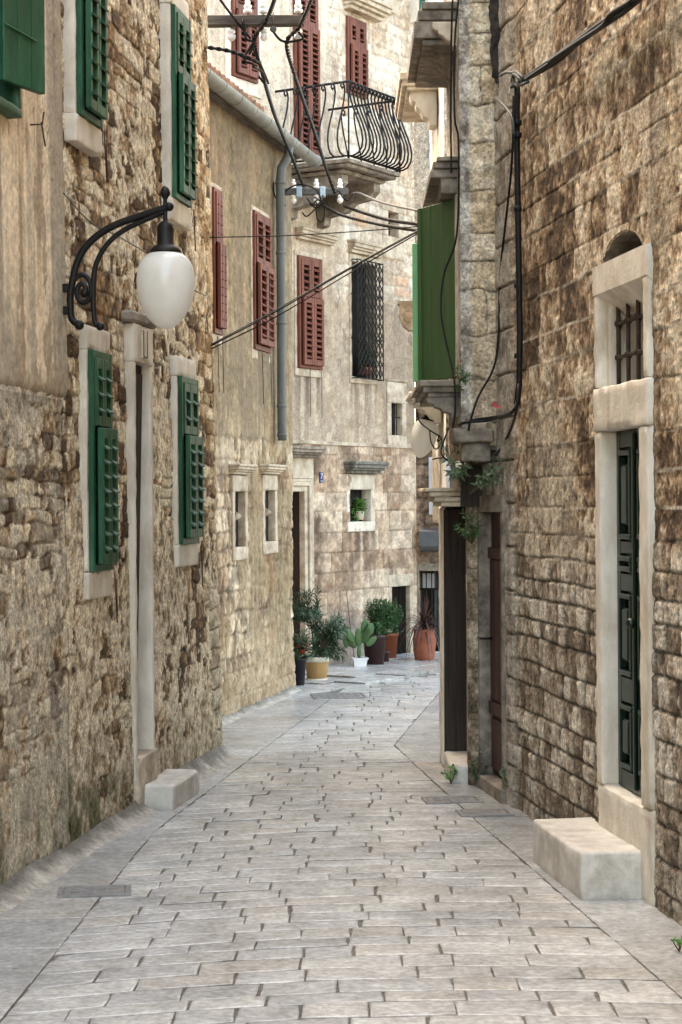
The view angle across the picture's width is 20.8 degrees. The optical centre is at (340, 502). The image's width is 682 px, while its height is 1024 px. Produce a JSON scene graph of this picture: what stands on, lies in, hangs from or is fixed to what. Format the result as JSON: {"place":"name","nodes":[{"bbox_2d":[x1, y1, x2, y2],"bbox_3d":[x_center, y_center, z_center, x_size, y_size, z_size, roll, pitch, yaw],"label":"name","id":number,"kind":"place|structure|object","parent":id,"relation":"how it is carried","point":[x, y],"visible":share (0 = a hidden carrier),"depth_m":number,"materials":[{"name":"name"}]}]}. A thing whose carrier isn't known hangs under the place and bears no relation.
{"place":"outdoors","nodes":[
{"label":"outdoors","id":0,"kind":"place"},
{"bbox_2d":[0,673,681,1023],"bbox_3d":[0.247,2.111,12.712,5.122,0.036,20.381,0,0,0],"label":"street","id":1,"kind":"structure","parent":0,"point":[322,895],"depth_m":9.48,"materials":[{"name":"stone"}]},
{"bbox_2d":[0,0,92,913],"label":"plastered house","id":2,"kind":"structure","parent":1,"relation":"on","point":[39,849],"depth_m":10.52,"materials":[{"name":"stone"}]},
{"bbox_2d":[0,0,44,118],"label":"window","id":3,"kind":"structure","parent":2,"relation":"in","point":[22,22],"depth_m":10.12,"materials":[{"name":"green paint"}]},
{"bbox_2d":[62,186,194,330],"bbox_3d":[-1.292,-1.459,11.113,0.845,0.856,0.350,0,0,9],"label":"wall lamp","id":4,"kind":"object","parent":2,"relation":"attached to","point":[165,280],"visible":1,"depth_m":11.03,"materials":[{"name":"white glass"}]},
{"bbox_2d":[57,884,130,898],"bbox_3d":[-1.333,2.115,10.041,0.393,0.036,0.265,0,0,-6],"label":"drain cover","id":5,"kind":"object","parent":1,"relation":"on","point":[99,891],"visible":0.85,"depth_m":10.02,"materials":[{"name":"stone"}]},
{"bbox_2d":[60,0,239,852],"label":"rubble stone house","id":6,"kind":"structure","parent":1,"relation":"on","point":[142,620],"depth_m":12.80,"materials":[{"name":"stone"}]},
{"bbox_2d":[62,0,109,180],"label":"window","id":7,"kind":"structure","parent":6,"relation":"in","point":[85,30],"depth_m":11.39,"materials":[{"name":"wood"}]},
{"bbox_2d":[78,324,119,622],"bbox_3d":[-1.577,-0.166,11.776,0.282,1.881,0.547,0,0,9],"label":"window","id":8,"kind":"structure","parent":6,"relation":"in","point":[98,440],"depth_m":11.59,"materials":[{"name":"wood"}]},
{"bbox_2d":[63,193,205,295],"bbox_3d":[-1.340,-1.721,12.751,0.025,0.209,3.694,0,0,9],"label":"wire","id":9,"kind":"object","parent":6,"relation":"attached to","point":[111,232],"visible":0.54,"depth_m":11.58,"materials":[{"name":"grey rubber"}]},
{"bbox_2d":[136,365,141,680],"bbox_3d":[-1.478,0.427,12.853,0.136,2.809,0.403,0,0,9],"label":"door","id":10,"kind":"structure","parent":6,"relation":"in","point":[138,368],"depth_m":12.96,"materials":[{"name":"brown wood"}]},
{"bbox_2d":[158,0,197,250],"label":"window","id":11,"kind":"structure","parent":6,"relation":"in","point":[178,92],"depth_m":13.77,"materials":[{"name":"wood"}]},
{"bbox_2d":[169,355,204,586],"bbox_3d":[-1.214,-0.223,14.147,0.282,1.755,0.649,0,0,9],"label":"window","id":12,"kind":"structure","parent":6,"relation":"in","point":[188,501],"depth_m":13.94,"materials":[{"name":"wood"}]},
{"bbox_2d":[207,46,261,65],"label":"cable","id":13,"kind":"object","parent":6,"relation":"attached to","point":[234,52],"visible":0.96,"depth_m":15.35,"materials":[{"name":"black rubber"}]},
{"bbox_2d":[210,226,416,237],"bbox_3d":[-0.164,-2.242,15.341,1.838,0.141,0.028,0,0,-9],"label":"wire","id":14,"kind":"object","parent":6,"relation":"attached to","point":[313,234],"visible":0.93,"depth_m":15.33,"materials":[{"name":"black rubber"}]},
{"bbox_2d":[211,233,416,348],"bbox_3d":[-0.162,-1.781,15.356,1.838,1.043,0.026,0,0,-9],"label":"cable","id":15,"kind":"object","parent":6,"relation":"attached to","point":[315,293],"visible":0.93,"depth_m":15.34,"materials":[{"name":"black rubber"}]},
{"bbox_2d":[211,232,416,345],"bbox_3d":[-0.162,-1.799,15.356,1.838,1.028,0.026,0,0,-9],"label":"cable","id":16,"kind":"object","parent":6,"relation":"attached to","point":[311,291],"visible":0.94,"depth_m":15.34,"materials":[{"name":"black rubber"}]},
{"bbox_2d":[212,230,416,343],"bbox_3d":[-0.164,-1.808,15.354,1.825,1.016,0.032,0,0,-7],"label":"cable","id":17,"kind":"object","parent":6,"relation":"attached to","point":[314,287],"visible":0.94,"depth_m":15.34,"materials":[{"name":"grey rubber"}]},
{"bbox_2d":[145,769,198,809],"bbox_3d":[-1.211,2.032,13.097,0.260,0.203,0.798,0,0,9],"label":"stone doorstep","id":18,"kind":"object","parent":1,"relation":"on","point":[169,789],"visible":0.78,"depth_m":12.84,"materials":[{"name":"stone"}]},
{"bbox_2d":[207,62,321,726],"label":"grey plastered house","id":19,"kind":"structure","parent":1,"relation":"on","point":[250,160],"depth_m":18.93,"materials":[{"name":"paint"}]},
{"bbox_2d":[210,182,226,392],"bbox_3d":[-1.235,-2.047,17.723,0.271,1.986,0.401,0,0,12],"label":"window","id":20,"kind":"structure","parent":19,"relation":"in","point":[219,250],"depth_m":17.62,"materials":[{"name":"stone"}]},
{"bbox_2d":[228,464,257,560],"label":"window","id":21,"kind":"structure","parent":19,"relation":"in","point":[238,490],"depth_m":18.55,"materials":[{"name":"stone"}]},
{"bbox_2d":[208,0,303,41],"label":"pole crossarm","id":22,"kind":"object","parent":19,"relation":"attached to","point":[228,21],"visible":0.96,"depth_m":15.40,"materials":[{"name":"grey painted metal"},{"name":"white porcelain"}]},
{"bbox_2d":[219,0,303,83],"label":"cable bundle","id":23,"kind":"object","parent":22,"relation":"attached to","point":[252,46],"visible":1,"depth_m":15.39,"materials":[{"name":"black rubber"}]},
{"bbox_2d":[252,0,304,186],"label":"twisted cable","id":24,"kind":"object","parent":22,"relation":"attached to","point":[260,29],"visible":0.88,"depth_m":17.18,"materials":[{"name":"black rubber"}]},
{"bbox_2d":[285,0,335,193],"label":"twisted cable","id":25,"kind":"object","parent":22,"relation":"attached to","point":[300,24],"visible":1,"depth_m":16.48,"materials":[{"name":"black rubber"}]},
{"bbox_2d":[250,205,275,403],"bbox_3d":[-0.879,-2.040,19.365,0.271,2.026,0.772,0,0,12],"label":"window","id":26,"kind":"structure","parent":19,"relation":"in","point":[262,273],"depth_m":19.30,"materials":[{"name":"wood"}]},
{"bbox_2d":[260,464,286,553],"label":"window","id":27,"kind":"structure","parent":19,"relation":"in","point":[269,483],"depth_m":19.75,"materials":[{"name":"stone"}]},
{"bbox_2d":[285,179,347,203],"bbox_3d":[-0.316,-3.385,20.475,0.792,0.270,0.650,0,0,0],"label":"pole crossarm","id":28,"kind":"object","parent":19,"relation":"attached to","point":[294,192],"visible":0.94,"depth_m":20.17,"materials":[{"name":"grey metal"}]},
{"bbox_2d":[273,182,352,221],"bbox_3d":[-0.338,-3.234,20.072,0.915,0.405,0.273,0,0,-19],"label":"cable bundle","id":29,"kind":"object","parent":28,"relation":"hanging from","point":[313,205],"visible":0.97,"depth_m":20.09,"materials":[{"name":"black rubber"}]},
{"bbox_2d":[322,205,416,231],"bbox_3d":[0.340,-2.743,17.866,0.189,0.973,4.602,0,0,-12],"label":"twisted cable","id":30,"kind":"object","parent":28,"relation":"attached to","point":[365,221],"visible":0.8,"depth_m":18.48,"materials":[{"name":"black rubber"}]},
{"bbox_2d":[343,204,416,225],"bbox_3d":[0.430,-2.771,17.858,0.140,0.916,4.562,0,0,-9],"label":"twisted cable","id":31,"kind":"object","parent":28,"relation":"attached to","point":[382,218],"visible":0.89,"depth_m":18.31,"materials":[{"name":"black rubber"}]},
{"bbox_2d":[352,192,416,211],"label":"cable","id":32,"kind":"object","parent":28,"relation":"attached to","point":[386,203],"visible":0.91,"depth_m":18.02,"materials":[{"name":"grey rubber"}]},
{"bbox_2d":[207,0,428,664],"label":"building","id":33,"kind":"structure","parent":1,"relation":"on","point":[352,428],"depth_m":23.74,"materials":[{"name":"stone"}]},
{"bbox_2d":[224,0,261,98],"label":"window","id":34,"kind":"structure","parent":33,"relation":"in","point":[239,72],"depth_m":21.78,"materials":[{"name":"stone"}]},
{"bbox_2d":[289,0,320,156],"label":"window","id":35,"kind":"structure","parent":33,"relation":"in","point":[305,54],"depth_m":22.97,"materials":[{"name":"wood"}]},
{"bbox_2d":[294,226,339,416],"bbox_3d":[-0.363,-2.224,23.186,0.293,2.326,0.893,0,0,31],"label":"window","id":36,"kind":"structure","parent":33,"relation":"in","point":[309,314],"depth_m":23.00,"materials":[{"name":"wood"}]},
{"bbox_2d":[351,497,367,521],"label":"potted plant","id":37,"kind":"object","parent":33,"relation":"on","point":[359,515],"depth_m":24.22,"materials":[{"name":"green plant"}]},
{"bbox_2d":[356,347,376,375],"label":"window plant","id":38,"kind":"object","parent":33,"relation":"on","point":[366,362],"depth_m":24.23,"materials":[{"name":"plant"}]},
{"bbox_2d":[343,461,389,531],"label":"window","id":39,"kind":"structure","parent":33,"relation":"in","point":[362,485],"depth_m":24.19,"materials":[{"name":"stone"}]},
{"bbox_2d":[341,0,392,108],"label":"window","id":40,"kind":"structure","parent":33,"relation":"in","point":[354,31],"depth_m":24.01,"materials":[{"name":"wood"}]},
{"bbox_2d":[347,239,386,384],"bbox_3d":[0.292,-2.465,24.240,0.328,1.841,0.819,0,0,31],"label":"window","id":41,"kind":"structure","parent":33,"relation":"in","point":[364,288],"depth_m":24.23,"materials":[{"name":"metal"}]},
{"bbox_2d":[382,204,404,261],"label":"window","id":42,"kind":"structure","parent":33,"relation":"in","point":[390,236],"depth_m":24.98,"materials":[{"name":"stone"}]},
{"bbox_2d":[385,379,407,444],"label":"window","id":43,"kind":"structure","parent":33,"relation":"in","point":[396,393],"depth_m":25.01,"materials":[{"name":"stone"}]},
{"bbox_2d":[392,586,405,653],"bbox_3d":[0.737,1.613,25.078,0.055,1.004,0.535,0,0,31],"label":"door","id":44,"kind":"structure","parent":33,"relation":"in","point":[400,591],"depth_m":25.16,"materials":[{"name":"black wood"}]},
{"bbox_2d":[310,692,367,698],"bbox_3d":[-0.024,2.106,20.101,0.582,0.036,0.531,0,0,-6],"label":"drain cover","id":45,"kind":"object","parent":1,"relation":"on","point":[353,695],"visible":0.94,"depth_m":20.08,"materials":[{"name":"stone"}]},
{"bbox_2d":[395,0,464,522],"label":"sunlit house","id":46,"kind":"structure","parent":1,"relation":"on","point":[413,103],"depth_m":15.84,"materials":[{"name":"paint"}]},
{"bbox_2d":[411,415,447,457],"bbox_3d":[0.789,-0.597,15.900,0.362,0.475,0.224,14,0,0],"label":"wall lamp","id":47,"kind":"object","parent":46,"relation":"attached to","point":[421,445],"visible":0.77,"depth_m":15.82,"materials":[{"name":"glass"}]},
{"bbox_2d":[416,410,448,460],"bbox_3d":[0.738,-0.537,14.403,0.209,0.489,2.419,0,0,0],"label":"cable","id":48,"kind":"object","parent":46,"relation":"attached to","point":[442,447],"visible":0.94,"depth_m":15.49,"materials":[{"name":"black rubber"}]},
{"bbox_2d":[413,0,452,650],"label":"corner gate house","id":49,"kind":"structure","parent":1,"relation":"on","point":[427,553],"depth_m":25.50,"materials":[{"name":"stone"}]},
{"bbox_2d":[421,571,439,650],"bbox_3d":[1.408,1.515,26.001,0.602,1.191,0.020,0,0,6],"label":"doorway","id":50,"kind":"structure","parent":49,"relation":"in","point":[423,591],"depth_m":26.01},
{"bbox_2d":[440,764,457,782],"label":"weed","id":51,"kind":"object","parent":1,"relation":"on","point":[448,776],"visible":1,"depth_m":13.82,"materials":[{"name":"green plant"}]},
{"bbox_2d":[421,795,483,804],"bbox_3d":[0.780,2.101,13.037,0.404,0.036,0.279,0,0,-6],"label":"drain cover","id":52,"kind":"object","parent":1,"relation":"on","point":[428,800],"visible":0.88,"depth_m":13.02,"materials":[{"name":"stone"}]},
{"bbox_2d":[407,0,498,784],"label":"corner house","id":53,"kind":"structure","parent":1,"relation":"on","point":[468,301],"depth_m":13.47,"materials":[{"name":"stone"}]},
{"bbox_2d":[412,194,460,381],"bbox_3d":[0.802,-1.605,13.987,0.485,1.440,1.275,0,0,0],"label":"window","id":54,"kind":"structure","parent":53,"relation":"in","point":[436,223],"depth_m":13.68,"materials":[{"name":"wood"}]},
{"bbox_2d":[440,0,459,427],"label":"cable","id":55,"kind":"object","parent":53,"relation":"attached to","point":[448,261],"visible":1,"depth_m":13.09,"materials":[{"name":"black rubber"}]},
{"bbox_2d":[450,0,452,172],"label":"cable","id":56,"kind":"object","parent":53,"relation":"attached to","point":[451,33],"visible":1,"depth_m":13.06,"materials":[{"name":"black rubber"}]},
{"bbox_2d":[437,439,473,483],"bbox_3d":[0.828,-0.301,13.352,0.251,0.342,0.381,0,0,-9],"label":"weed","id":57,"kind":"object","parent":53,"relation":"attached to","point":[457,473],"visible":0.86,"depth_m":13.33,"materials":[{"name":"green plant"}]},
{"bbox_2d":[454,364,470,392],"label":"weed","id":58,"kind":"object","parent":53,"relation":"attached to","point":[458,386],"visible":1,"depth_m":13.12,"materials":[{"name":"green plant"}]},
{"bbox_2d":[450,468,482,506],"bbox_3d":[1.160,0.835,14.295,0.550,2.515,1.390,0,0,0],"label":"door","id":59,"kind":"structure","parent":53,"relation":"in","point":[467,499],"depth_m":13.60,"materials":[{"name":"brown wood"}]},
{"bbox_2d":[453,509,483,543],"bbox_3d":[0.922,0.170,13.420,0.214,0.274,0.195,0,0,-36],"label":"weed","id":60,"kind":"object","parent":53,"relation":"attached to","point":[465,530],"visible":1,"depth_m":13.43,"materials":[{"name":"green plant"}]},
{"bbox_2d":[457,403,515,425],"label":"cable","id":61,"kind":"object","parent":53,"relation":"on","point":[485,420],"visible":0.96,"depth_m":12.96,"materials":[{"name":"black rubber"}]},
{"bbox_2d":[469,744,487,783],"bbox_3d":[1.010,1.937,13.607,0.163,0.318,0.161,0,0,0],"label":"weed","id":62,"kind":"object","parent":1,"relation":"on","point":[474,769],"visible":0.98,"depth_m":13.63,"materials":[{"name":"green plant"}]},
{"bbox_2d":[455,808,514,817],"bbox_3d":[0.967,2.100,12.494,0.361,0.036,0.256,0,0,-6],"label":"drain cover","id":63,"kind":"object","parent":1,"relation":"on","point":[494,812],"visible":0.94,"depth_m":12.46,"materials":[{"name":"stone"}]},
{"bbox_2d":[475,0,681,926],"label":"ashlar house","id":64,"kind":"structure","parent":1,"relation":"on","point":[579,556],"depth_m":10.79,"materials":[{"name":"stone"}]},
{"bbox_2d":[470,458,503,493],"bbox_3d":[1.010,-0.184,13.093,0.200,0.254,0.431,0,0,-41],"label":"weed","id":65,"kind":"object","parent":64,"relation":"attached to","point":[488,479],"visible":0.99,"depth_m":13.05,"materials":[{"name":"green plant"}]},
{"bbox_2d":[477,512,501,778],"bbox_3d":[1.128,1.033,13.324,0.145,1.927,0.754,0,0,-8],"label":"door","id":66,"kind":"structure","parent":64,"relation":"in","point":[495,709],"depth_m":13.48,"materials":[{"name":"red wood"}]},
{"bbox_2d":[468,96,514,430],"bbox_3d":[1.026,-1.589,12.621,0.247,2.178,0.821,0,0,-4],"label":"cable","id":67,"kind":"object","parent":64,"relation":"attached to","point":[502,249],"visible":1,"depth_m":12.87,"materials":[{"name":"black rubber"}]},
{"bbox_2d":[472,401,515,420],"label":"cable","id":68,"kind":"object","parent":64,"relation":"attached to","point":[490,417],"visible":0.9,"depth_m":12.94,"materials":[{"name":"black rubber"}]},
{"bbox_2d":[488,0,501,86],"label":"cable bundle","id":69,"kind":"object","parent":64,"relation":"attached to","point":[493,8],"visible":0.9,"depth_m":12.97,"materials":[{"name":"black rubber"}]},
{"bbox_2d":[492,401,499,408],"bbox_3d":[1.099,-0.678,12.961,0.090,0.058,0.018,0,0,0],"label":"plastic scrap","id":70,"kind":"object","parent":64,"relation":"attached to","point":[494,404],"visible":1,"depth_m":12.96,"materials":[{"name":"red plastic"}]},
{"bbox_2d":[499,762,507,787],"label":"weed","id":71,"kind":"object","parent":64,"relation":"attached to","point":[502,774],"visible":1,"depth_m":12.82,"materials":[{"name":"green plant"}]},
{"bbox_2d":[495,383,519,455],"bbox_3d":[1.139,-0.548,12.523,0.075,0.453,0.970,0,0,-4],"label":"cable","id":72,"kind":"object","parent":64,"relation":"attached to","point":[514,417],"visible":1,"depth_m":12.10,"materials":[{"name":"black rubber"}]},
{"bbox_2d":[514,87,522,404],"bbox_3d":[1.171,-1.693,12.255,0.056,2.101,0.104,0,0,-15],"label":"drop pipe","id":73,"kind":"object","parent":64,"relation":"attached to","point":[518,356],"visible":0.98,"depth_m":12.23,"materials":[{"name":"black metal"}]},
{"bbox_2d":[495,70,529,140],"bbox_3d":[1.113,-2.642,12.239,0.066,0.520,0.926,0,0,-7],"label":"cable bundle","id":74,"kind":"object","parent":73,"relation":"attached to","point":[518,75],"visible":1,"depth_m":12.18,"materials":[{"name":"grey rubber"}]},
{"bbox_2d":[510,0,641,88],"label":"cable bundle","id":75,"kind":"object","parent":64,"relation":"attached to","point":[619,11],"visible":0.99,"depth_m":10.48,"materials":[{"name":"black rubber"}]},
{"bbox_2d":[592,243,653,388],"bbox_3d":[1.649,-0.994,10.123,0.284,0.731,1.021,0,0,-8],"label":"window","id":76,"kind":"structure","parent":64,"relation":"in","point":[622,285],"depth_m":10.29,"materials":[{"name":"stone"}]},
{"bbox_2d":[616,428,640,794],"bbox_3d":[1.608,0.596,10.143,0.150,1.998,0.754,0,0,-8],"label":"door","id":77,"kind":"structure","parent":64,"relation":"in","point":[627,441],"depth_m":10.27,"materials":[{"name":"green paint"}]},
{"bbox_2d":[533,817,640,899],"bbox_3d":[1.380,1.976,10.300,0.396,0.279,1.071,0,0,-8],"label":"stone doorstep","id":78,"kind":"object","parent":1,"relation":"on","point":[586,858],"visible":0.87,"depth_m":9.90,"materials":[{"name":"stone"}]},
{"bbox_2d":[671,936,681,951],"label":"weed","id":79,"kind":"object","parent":1,"relation":"on","point":[678,941],"visible":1,"depth_m":8.64,"materials":[{"name":"green plant"}]},
{"bbox_2d":[286,651,439,697],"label":"pavement","id":80,"kind":"structure","parent":0,"point":[341,676],"depth_m":22.32,"materials":[{"name":"stone"}]},
{"bbox_2d":[293,627,313,685],"bbox_3d":[-0.485,1.764,21.246,0.373,0.678,0.357,0,0,0],"label":"potted geranium","id":81,"kind":"object","parent":80,"relation":"on","point":[301,647],"visible":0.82,"depth_m":21.19,"materials":[{"name":"green plant"}]},
{"bbox_2d":[292,583,349,679],"bbox_3d":[-0.257,1.528,21.862,0.777,1.147,0.568,0,0,0],"label":"potted oleander","id":82,"kind":"object","parent":80,"relation":"on","point":[329,635],"visible":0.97,"depth_m":21.78,"materials":[{"name":"green plant"}]},
{"bbox_2d":[343,592,376,666],"bbox_3d":[0.234,1.608,23.319,0.428,0.981,0.201,0,0,-12],"label":"potted cactus","id":83,"kind":"object","parent":80,"relation":"on","point":[363,634],"visible":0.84,"depth_m":23.30,"materials":[{"name":"green plant"}]},
{"bbox_2d":[363,596,403,664],"bbox_3d":[0.536,1.632,23.567,0.549,0.929,0.494,0,0,0],"label":"potted bush","id":84,"kind":"object","parent":80,"relation":"on","point":[374,653],"visible":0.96,"depth_m":23.48,"materials":[{"name":"green plant"}]},
{"bbox_2d":[384,651,390,661],"bbox_3d":[0.565,2.006,23.935,0.150,0.180,0.150,0,0,0],"label":"flower pot","id":85,"kind":"object","parent":80,"relation":"on","point":[386,656],"visible":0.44,"depth_m":23.88,"materials":[{"name":"red ceramic"}]},
{"bbox_2d":[385,613,398,657],"bbox_3d":[0.627,1.750,24.503,0.344,0.692,0.325,0,0,0],"label":"terracotta pot","id":86,"kind":"object","parent":80,"relation":"on","point":[391,642],"visible":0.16,"depth_m":24.42,"materials":[{"name":"ceramic"}]},
{"bbox_2d":[395,596,439,661],"bbox_3d":[1.082,1.706,24.133,0.739,1.050,0.774,0,0,20],"label":"potted cordyline","id":87,"kind":"object","parent":80,"relation":"on","point":[424,639],"visible":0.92,"depth_m":24.07,"materials":[{"name":"ceramic"}]}
]}

